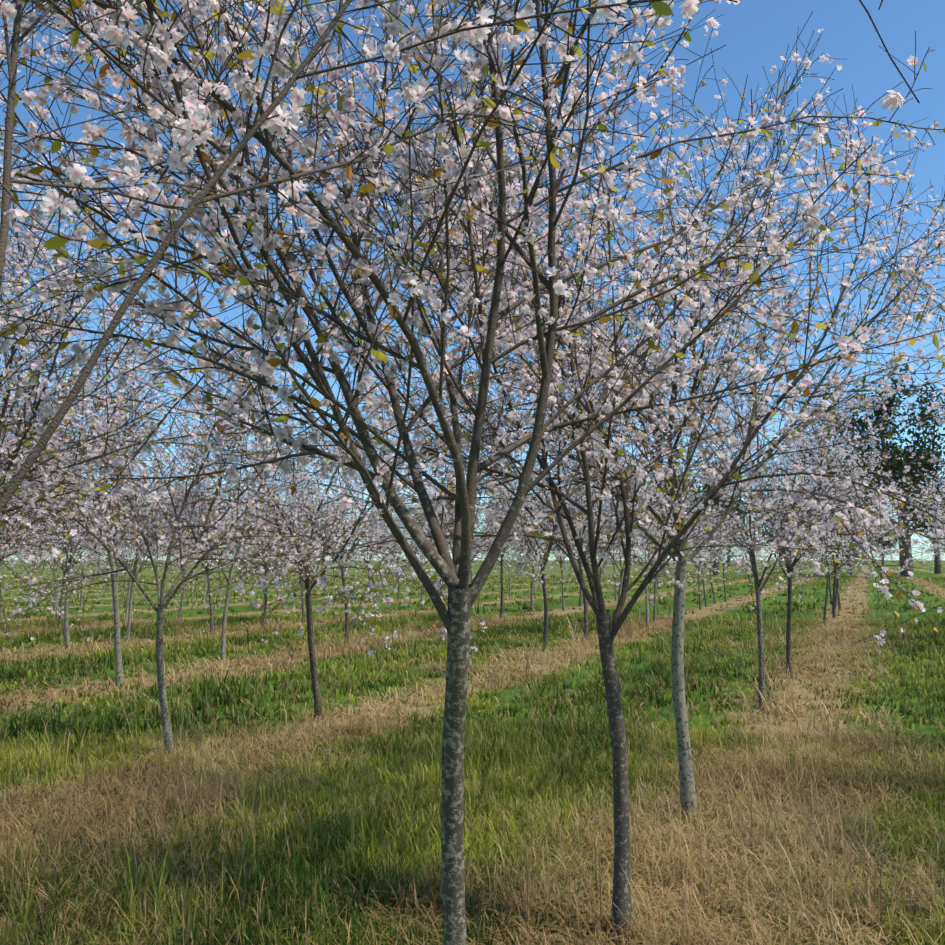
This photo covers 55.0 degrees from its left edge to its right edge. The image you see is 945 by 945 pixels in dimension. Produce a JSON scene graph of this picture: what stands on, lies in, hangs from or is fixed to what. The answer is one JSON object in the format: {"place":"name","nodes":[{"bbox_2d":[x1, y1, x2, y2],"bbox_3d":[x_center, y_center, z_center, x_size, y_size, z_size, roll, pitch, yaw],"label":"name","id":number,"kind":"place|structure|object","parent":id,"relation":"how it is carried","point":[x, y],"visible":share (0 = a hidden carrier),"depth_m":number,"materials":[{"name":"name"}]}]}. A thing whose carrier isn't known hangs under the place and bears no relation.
{"place":"outdoors","nodes":[
{"label":"outdoors","id":0,"kind":"place"},
{"bbox_2d":[0,560,944,944],"bbox_3d":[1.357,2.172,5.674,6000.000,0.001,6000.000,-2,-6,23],"label":"ground","id":1,"kind":"structure","parent":0,"point":[570,600],"depth_m":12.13,"materials":[{"name":"green plant"}]},
{"bbox_2d":[0,514,88,619],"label":"cherry","id":2,"kind":"object","parent":1,"relation":"on","point":[21,568],"visible":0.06,"depth_m":24.44,"materials":[{"name":"pink plant"}]},
{"bbox_2d":[0,352,92,626],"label":"cherry","id":3,"kind":"object","parent":1,"relation":"on","point":[22,576],"visible":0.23,"depth_m":10.23,"materials":[{"name":"pink plant"}]},
{"bbox_2d":[0,426,97,563],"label":"cherry","id":4,"kind":"object","parent":1,"relation":"on","point":[38,529],"visible":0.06,"depth_m":20.09,"materials":[{"name":"pink plant"}]},
{"bbox_2d":[8,501,94,615],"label":"cherry","id":5,"kind":"object","parent":1,"relation":"on","point":[55,570],"visible":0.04,"depth_m":25.84,"materials":[{"name":"pink plant"}]},
{"bbox_2d":[0,399,135,571],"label":"cherry","id":6,"kind":"object","parent":1,"relation":"on","point":[73,525],"visible":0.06,"depth_m":15.13,"materials":[{"name":"pink plant"}]},
{"bbox_2d":[1,474,137,629],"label":"cherry","id":7,"kind":"object","parent":1,"relation":"on","point":[62,590],"visible":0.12,"depth_m":21.24,"materials":[{"name":"pink plant"}]},
{"bbox_2d":[21,499,123,605],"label":"cherry","id":8,"kind":"object","parent":1,"relation":"on","point":[81,597],"depth_m":31.83,"materials":[{"name":"pink plant"}]},
{"bbox_2d":[0,368,182,650],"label":"cherry","id":9,"kind":"object","parent":1,"relation":"on","point":[66,630],"visible":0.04,"depth_m":16.41,"materials":[{"name":"pink plant"}]},
{"bbox_2d":[75,508,155,611],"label":"cherry","id":10,"kind":"object","parent":1,"relation":"on","point":[125,559],"visible":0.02,"depth_m":28.12,"materials":[{"name":"pink plant"}]},
{"bbox_2d":[70,469,207,621],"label":"cherry","id":11,"kind":"object","parent":1,"relation":"on","point":[128,595],"visible":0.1,"depth_m":23.18,"materials":[{"name":"pink plant"}]},
{"bbox_2d":[115,508,172,602],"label":"cherry","id":12,"kind":"object","parent":1,"relation":"on","point":[126,571],"depth_m":34.14,"materials":[{"name":"pink plant"}]},
{"bbox_2d":[54,463,246,641],"bbox_3d":[-6.698,1.453,18.718,3.830,3.941,3.835,-5,-8,43],"label":"cherry","id":13,"kind":"object","parent":1,"relation":"on","point":[143,547],"visible":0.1,"depth_m":18.16,"materials":[{"name":"pink plant"}]},
{"bbox_2d":[0,290,334,685],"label":"cherry","id":14,"kind":"object","parent":1,"relation":"on","point":[119,679],"visible":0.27,"depth_m":11.75,"materials":[{"name":"pink plant"}]},
{"bbox_2d":[125,459,245,618],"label":"cherry","id":15,"kind":"object","parent":1,"relation":"on","point":[181,604],"visible":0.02,"depth_m":24.96,"materials":[{"name":"pink plant"}]},
{"bbox_2d":[0,56,371,602],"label":"cherry","id":16,"kind":"object","parent":1,"relation":"on","point":[31,424],"visible":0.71,"depth_m":5.26,"materials":[{"name":"pink plant"}]},
{"bbox_2d":[0,297,382,756],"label":"cherry","id":17,"kind":"object","parent":1,"relation":"on","point":[163,602],"visible":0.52,"depth_m":7.58,"materials":[{"name":"pink plant"}]},
{"bbox_2d":[147,508,256,605],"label":"cherry","id":18,"kind":"object","parent":1,"relation":"on","point":[203,603],"visible":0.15,"depth_m":32.14,"materials":[{"name":"pink plant"}]},
{"bbox_2d":[130,452,287,633],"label":"cherry","id":19,"kind":"object","parent":1,"relation":"on","point":[210,602],"visible":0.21,"depth_m":19.87,"materials":[{"name":"pink plant"}]},
{"bbox_2d":[144,399,336,662],"bbox_3d":[-3.727,0.915,14.498,2.506,4.206,4.181,-2,-6,18],"label":"cherry","id":20,"kind":"object","parent":1,"relation":"on","point":[229,580],"visible":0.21,"depth_m":14.57,"materials":[{"name":"pink plant"}]},
{"bbox_2d":[211,507,277,602],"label":"cherry","id":21,"kind":"object","parent":1,"relation":"on","point":[239,566],"depth_m":34.13,"materials":[{"name":"pink plant"}]},
{"bbox_2d":[216,491,328,610],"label":"cherry","id":22,"kind":"object","parent":1,"relation":"on","point":[269,556],"visible":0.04,"depth_m":28.63,"materials":[{"name":"pink plant"}]},
{"bbox_2d":[212,471,335,626],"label":"cherry","id":23,"kind":"object","parent":1,"relation":"on","point":[265,603],"visible":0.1,"depth_m":21.54,"materials":[{"name":"pink plant"}]},
{"bbox_2d":[100,298,498,720],"bbox_3d":[-1.658,0.333,8.756,3.586,4.266,3.801,3,-6,-26],"label":"cherry","id":24,"kind":"object","parent":1,"relation":"on","point":[309,586],"visible":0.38,"depth_m":8.80,"materials":[{"name":"pink plant"}]},
{"bbox_2d":[257,514,353,605],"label":"cherry","id":25,"kind":"object","parent":1,"relation":"on","point":[303,567],"visible":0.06,"depth_m":30.51,"materials":[{"name":"pink plant"}]},
{"bbox_2d":[246,452,380,621],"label":"cherry","id":26,"kind":"object","parent":1,"relation":"on","point":[303,610],"visible":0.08,"depth_m":23.24,"materials":[{"name":"pink plant"}]},
{"bbox_2d":[311,511,337,565],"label":"tree","id":27,"kind":"object","parent":1,"relation":"on","point":[323,538],"depth_m":262.57,"materials":[{"name":"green plant"}]},
{"bbox_2d":[252,418,451,644],"bbox_3d":[-2.090,1.061,17.631,3.592,4.504,3.986,-2,-6,22],"label":"cherry","id":28,"kind":"object","parent":1,"relation":"on","point":[331,504],"visible":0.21,"depth_m":17.52,"materials":[{"name":"pink plant"}]},
{"bbox_2d":[296,479,409,604],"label":"cherry","id":29,"kind":"object","parent":1,"relation":"on","point":[347,532],"visible":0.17,"depth_m":25.53,"materials":[{"name":"pink plant"}]},
{"bbox_2d":[324,488,397,602],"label":"cherry","id":30,"kind":"object","parent":1,"relation":"on","point":[366,509],"visible":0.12,"depth_m":34.66,"materials":[{"name":"pink plant"}]},
{"bbox_2d":[355,492,433,599],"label":"cherry","id":31,"kind":"object","parent":1,"relation":"on","point":[398,595],"visible":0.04,"depth_m":36.77,"materials":[{"name":"pink plant"}]},
{"bbox_2d":[371,494,452,609],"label":"cherry","id":32,"kind":"object","parent":1,"relation":"on","point":[422,564],"visible":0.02,"depth_m":29.55,"materials":[{"name":"pink plant"}]},
{"bbox_2d":[416,499,452,547],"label":"tree","id":33,"kind":"object","parent":1,"relation":"on","point":[427,525],"depth_m":233.69,"materials":[{"name":"pink plant"}]},
{"bbox_2d":[360,449,548,585],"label":"cherry","id":34,"kind":"object","parent":1,"relation":"on","point":[482,546],"visible":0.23,"depth_m":21.22,"materials":[{"name":"pink plant"}]},
{"bbox_2d":[0,0,919,512],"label":"cherry","id":35,"kind":"object","parent":1,"relation":"on","point":[418,90],"visible":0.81,"depth_m":1.58,"materials":[{"name":"pink plant"}]},
{"bbox_2d":[372,431,562,578],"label":"cherry","id":36,"kind":"object","parent":1,"relation":"on","point":[495,533],"visible":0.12,"depth_m":23.23,"materials":[{"name":"pink plant"}]},
{"bbox_2d":[0,0,944,944],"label":"cherry","id":37,"kind":"object","parent":1,"relation":"on","point":[470,180],"visible":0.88,"depth_m":2.43,"materials":[{"name":"pink plant"}]},
{"bbox_2d":[432,498,533,581],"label":"cherry","id":38,"kind":"object","parent":1,"relation":"on","point":[487,551],"visible":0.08,"depth_m":32.77,"materials":[{"name":"pink plant"}]},
{"bbox_2d":[473,514,542,599],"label":"cherry","id":39,"kind":"object","parent":1,"relation":"on","point":[506,564],"visible":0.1,"depth_m":37.13,"materials":[{"name":"pink plant"}]},
{"bbox_2d":[448,469,569,618],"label":"cherry","id":40,"kind":"object","parent":1,"relation":"on","point":[502,596],"visible":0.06,"depth_m":24.98,"materials":[{"name":"pink plant"}]},
{"bbox_2d":[481,461,584,613],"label":"cherry","id":41,"kind":"object","parent":1,"relation":"on","point":[531,597],"visible":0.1,"depth_m":27.27,"materials":[{"name":"pink plant"}]},
{"bbox_2d":[448,409,627,646],"bbox_3d":[1.056,0.663,16.908,3.082,5.172,5.142,0,-6,1],"label":"cherry","id":42,"kind":"object","parent":1,"relation":"on","point":[545,629],"visible":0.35,"depth_m":16.39,"materials":[{"name":"pink plant"}]},
{"bbox_2d":[509,476,617,610],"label":"cherry","id":43,"kind":"object","parent":1,"relation":"on","point":[563,606],"visible":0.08,"depth_m":29.09,"materials":[{"name":"pink plant"}]},
{"bbox_2d":[210,49,944,944],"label":"cherry","id":44,"kind":"object","parent":1,"relation":"on","point":[608,627],"visible":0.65,"depth_m":3.95,"materials":[{"name":"pink plant"}]},
{"bbox_2d":[541,502,615,606],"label":"cherry","id":45,"kind":"object","parent":1,"relation":"on","point":[580,598],"depth_m":31.44,"materials":[{"name":"pink plant"}]},
{"bbox_2d":[480,410,696,638],"bbox_3d":[2.628,1.039,18.697,4.206,4.752,3.790,5,-7,-42],"label":"cherry","id":46,"kind":"object","parent":1,"relation":"on","point":[585,634],"visible":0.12,"depth_m":18.78,"materials":[{"name":"pink plant"}]},
{"bbox_2d":[243,22,944,821],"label":"cherry","id":47,"kind":"object","parent":1,"relation":"on","point":[679,704],"visible":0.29,"depth_m":5.71,"materials":[{"name":"pink plant"}]},
{"bbox_2d":[553,481,645,582],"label":"cherry","id":48,"kind":"object","parent":1,"relation":"on","point":[602,547],"visible":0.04,"depth_m":33.32,"materials":[{"name":"pink plant"}]},
{"bbox_2d":[540,471,673,630],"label":"cherry","id":49,"kind":"object","parent":1,"relation":"on","point":[633,558],"visible":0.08,"depth_m":20.59,"materials":[{"name":"pink plant"}]},
{"bbox_2d":[583,510,654,600],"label":"cherry","id":50,"kind":"object","parent":1,"relation":"on","point":[614,570],"visible":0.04,"depth_m":35.47,"materials":[{"name":"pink plant"}]},
{"bbox_2d":[555,458,703,625],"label":"cherry","id":51,"kind":"object","parent":1,"relation":"on","point":[647,594],"visible":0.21,"depth_m":22.06,"materials":[{"name":"pink plant"}]},
{"bbox_2d":[598,473,737,621],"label":"cherry","id":52,"kind":"object","parent":1,"relation":"on","point":[655,588],"visible":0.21,"depth_m":23.78,"materials":[{"name":"pink plant"}]},
{"bbox_2d":[638,488,729,582],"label":"cherry","id":53,"kind":"object","parent":1,"relation":"on","point":[693,543],"visible":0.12,"depth_m":26.79,"materials":[{"name":"pink plant"}]},
{"bbox_2d":[659,512,736,606],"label":"cherry","id":54,"kind":"object","parent":1,"relation":"on","point":[709,570],"visible":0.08,"depth_m":31.52,"materials":[{"name":"pink plant"}]},
{"bbox_2d":[653,504,749,609],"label":"cherry","id":55,"kind":"object","parent":1,"relation":"on","point":[707,557],"visible":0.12,"depth_m":29.73,"materials":[{"name":"pink plant"}]},
{"bbox_2d":[665,458,757,574],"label":"blossoming tree","id":56,"kind":"object","parent":1,"relation":"on","point":[715,503],"visible":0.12,"depth_m":99.27,"materials":[{"name":"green plant"}]},
{"bbox_2d":[690,516,735,603],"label":"cherry","id":57,"kind":"object","parent":1,"relation":"on","point":[713,568],"visible":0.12,"depth_m":33.67,"materials":[{"name":"pink plant"}]},
{"bbox_2d":[688,497,769,601],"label":"cherry","id":58,"kind":"object","parent":1,"relation":"on","point":[725,600],"visible":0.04,"depth_m":35.43,"materials":[{"name":"pink plant"}]},
{"bbox_2d":[727,519,747,565],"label":"tree","id":59,"kind":"object","parent":1,"relation":"on","point":[734,544],"depth_m":252.50,"materials":[{"name":"green plant"}]},
{"bbox_2d":[601,368,921,678],"bbox_3d":[3.793,0.745,12.762,4.174,4.204,4.532,-1,-6,9],"label":"cherry","id":60,"kind":"object","parent":1,"relation":"on","point":[789,608],"visible":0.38,"depth_m":12.41,"materials":[{"name":"pink plant"}]},
{"bbox_2d":[758,523,795,562],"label":"tree","id":61,"kind":"object","parent":1,"relation":"on","point":[781,548],"visible":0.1,"depth_m":268.15,"materials":[{"name":"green plant"}]},
{"bbox_2d":[639,359,926,709],"bbox_3d":[2.976,0.590,9.842,3.149,3.949,3.495,4,-7,-37],"label":"cherry","id":62,"kind":"object","parent":1,"relation":"on","point":[752,550],"visible":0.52,"depth_m":9.80,"materials":[{"name":"pink plant"}]},
{"bbox_2d":[744,467,838,572],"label":"blossoming tree","id":63,"kind":"object","parent":1,"relation":"on","point":[775,517],"visible":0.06,"depth_m":114.92,"materials":[{"name":"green plant"}]},
{"bbox_2d":[770,494,895,604],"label":"cherry","id":64,"kind":"object","parent":1,"relation":"on","point":[829,585],"visible":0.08,"depth_m":32.70,"materials":[{"name":"pink plant"}]},
{"bbox_2d":[773,488,902,610],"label":"cherry","id":65,"kind":"object","parent":1,"relation":"on","point":[839,602],"visible":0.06,"depth_m":28.77,"materials":[{"name":"pink plant"}]},
{"bbox_2d":[763,444,920,613],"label":"cherry","id":66,"kind":"object","parent":1,"relation":"on","point":[835,573],"visible":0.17,"depth_m":27.28,"materials":[{"name":"pink plant"}]},
{"bbox_2d":[772,477,912,624],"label":"cherry","id":67,"kind":"object","parent":1,"relation":"on","point":[827,582],"visible":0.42,"depth_m":22.36,"materials":[{"name":"pink plant"}]},
{"bbox_2d":[776,455,921,617],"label":"cherry","id":68,"kind":"object","parent":1,"relation":"on","point":[836,593],"visible":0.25,"depth_m":25.71,"materials":[{"name":"pink plant"}]},
{"bbox_2d":[830,486,879,574],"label":"blossoming tree","id":69,"kind":"object","parent":1,"relation":"on","point":[850,572],"visible":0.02,"depth_m":99.09,"materials":[{"name":"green plant"}]},
{"bbox_2d":[788,355,944,576],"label":"tree","id":70,"kind":"object","parent":1,"relation":"on","point":[906,454],"visible":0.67,"depth_m":85.71,"materials":[{"name":"green plant"}]},
{"bbox_2d":[872,527,898,563],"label":"tree","id":71,"kind":"object","parent":1,"relation":"on","point":[895,539],"visible":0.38,"depth_m":260.89,"materials":[{"name":"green plant"}]},
{"bbox_2d":[844,463,944,546],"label":"cherry","id":72,"kind":"object","parent":1,"relation":"on","point":[941,525],"visible":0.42,"depth_m":19.79,"materials":[{"name":"pink plant"}]},
{"bbox_2d":[894,474,944,573],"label":"tree","id":73,"kind":"object","parent":1,"relation":"on","point":[938,569],"visible":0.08,"depth_m":106.12,"materials":[{"name":"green plant"}]},
{"bbox_2d":[897,478,944,515],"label":"cherry","id":74,"kind":"object","parent":1,"relation":"on","point":[910,507],"visible":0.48,"depth_m":16.76,"materials":[{"name":"pink plant"}]},
{"bbox_2d":[899,477,944,583],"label":"cherry","id":75,"kind":"object","parent":1,"relation":"on","point":[916,499],"visible":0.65,"depth_m":24.61,"materials":[{"name":"pink plant"}]},
{"bbox_2d":[905,490,944,567],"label":"cherry","id":76,"kind":"object","parent":1,"relation":"on","point":[928,529],"visible":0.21,"depth_m":30.32,"materials":[{"name":"pink plant"}]},
{"bbox_2d":[907,502,944,569],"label":"cherry","id":77,"kind":"object","parent":1,"relation":"on","point":[924,562],"visible":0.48,"depth_m":28.48,"materials":[{"name":"pink plant"}]},
{"bbox_2d":[909,462,944,588],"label":"cherry","id":78,"kind":"object","parent":1,"relation":"on","point":[933,488],"visible":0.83,"depth_m":20.70,"materials":[{"name":"pink plant"}]},
{"bbox_2d":[909,489,944,550],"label":"cherry","id":79,"kind":"object","parent":1,"relation":"on","point":[930,517],"visible":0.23,"depth_m":32.09,"materials":[{"name":"pink plant"}]},
{"bbox_2d":[921,495,944,563],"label":"cherry","id":80,"kind":"object","parent":1,"relation":"on","point":[932,541],"visible":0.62,"depth_m":26.15,"materials":[{"name":"pink plant"}]},
{"bbox_2d":[0,0,944,559],"label":"sky","id":81,"kind":"structure","parent":0,"point":[755,34],"materials":[{"name":"blue"}]}
]}

